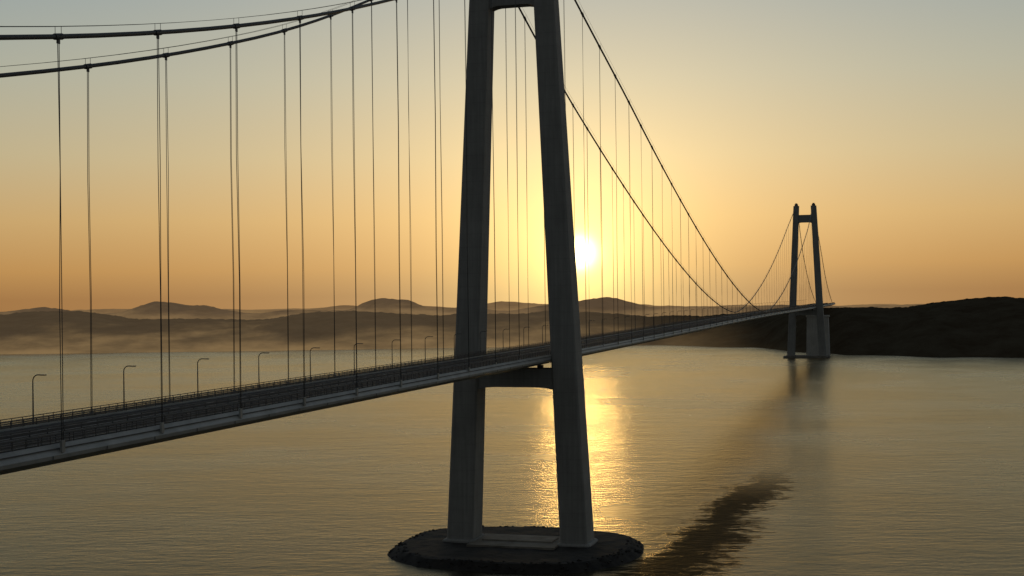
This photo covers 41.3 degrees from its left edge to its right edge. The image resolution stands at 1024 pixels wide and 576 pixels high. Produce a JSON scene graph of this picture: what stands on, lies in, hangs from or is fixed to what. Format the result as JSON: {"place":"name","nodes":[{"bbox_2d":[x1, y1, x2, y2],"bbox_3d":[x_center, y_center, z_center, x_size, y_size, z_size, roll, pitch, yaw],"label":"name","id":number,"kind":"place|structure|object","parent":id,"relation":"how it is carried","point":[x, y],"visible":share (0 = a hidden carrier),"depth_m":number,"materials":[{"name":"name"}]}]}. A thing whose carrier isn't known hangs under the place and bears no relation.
{"place":"outdoors","nodes":[
{"label":"outdoors","id":0,"kind":"place"},
{"bbox_2d":[0,297,920,319],"bbox_3d":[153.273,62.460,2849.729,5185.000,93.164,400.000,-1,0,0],"label":"hills","id":1,"kind":"structure","parent":0,"point":[150,310],"depth_m":2780.98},
{"bbox_2d":[71,301,922,313],"bbox_3d":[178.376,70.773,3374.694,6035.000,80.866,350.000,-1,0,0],"label":"hills","id":2,"kind":"structure","parent":0,"point":[502,305],"depth_m":3355.04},
{"bbox_2d":[0,345,1023,575],"bbox_3d":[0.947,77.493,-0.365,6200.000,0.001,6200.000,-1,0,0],"label":"water","id":3,"kind":"structure","parent":0,"point":[723,461],"depth_m":595.48,"materials":[{"name":"liquid"}]},
{"bbox_2d":[0,296,1023,357],"bbox_3d":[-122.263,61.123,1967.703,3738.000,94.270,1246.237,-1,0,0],"label":"hills","id":4,"kind":"structure","parent":0,"point":[992,327],"depth_m":2005.14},
{"bbox_2d":[0,0,1023,311],"label":"sky","id":5,"kind":"structure","parent":0,"point":[901,121],"materials":[{"name":"orange"}]},
{"bbox_2d":[387,525,643,573],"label":"rocky island","id":6,"kind":"structure","parent":0,"point":[430,549],"depth_m":394.87,"materials":[{"name":"black stone"}]},
{"bbox_2d":[0,0,834,546],"bbox_3d":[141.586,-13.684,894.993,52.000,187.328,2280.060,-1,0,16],"label":"suspension bridge","id":7,"kind":"structure","parent":6,"relation":"on","point":[470,370],"depth_m":406.71,"materials":[{"name":"concrete"}]},
{"bbox_2d":[32,374,46,423],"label":"street lamp","id":8,"kind":"object","parent":7,"relation":"on","point":[33,395],"visible":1,"depth_m":200.57,"materials":[{"name":"metal"}]},
{"bbox_2d":[123,365,135,409],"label":"street lamp","id":9,"kind":"object","parent":7,"relation":"on","point":[124,385],"visible":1,"depth_m":223.80,"materials":[{"name":"metal"}]},
{"bbox_2d":[197,358,208,398],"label":"street lamp","id":10,"kind":"object","parent":7,"relation":"on","point":[197,375],"visible":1,"depth_m":247.01,"materials":[{"name":"metal"}]},
{"bbox_2d":[258,352,268,387],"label":"street lamp","id":11,"kind":"object","parent":7,"relation":"on","point":[258,368],"visible":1,"depth_m":270.27,"materials":[{"name":"metal"}]},
{"bbox_2d":[309,347,315,381],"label":"street lamp","id":12,"kind":"object","parent":7,"relation":"on","point":[310,362],"visible":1,"depth_m":293.48,"materials":[{"name":"metal"}]},
{"bbox_2d":[354,343,362,374],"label":"street lamp","id":13,"kind":"object","parent":7,"relation":"on","point":[354,356],"visible":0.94,"depth_m":316.70,"materials":[{"name":"metal"}]},
{"bbox_2d":[466,533,559,549],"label":"concrete platform","id":14,"kind":"structure","parent":6,"relation":"on","point":[521,541],"depth_m":409.87,"materials":[{"name":"grey concrete"}]}
]}

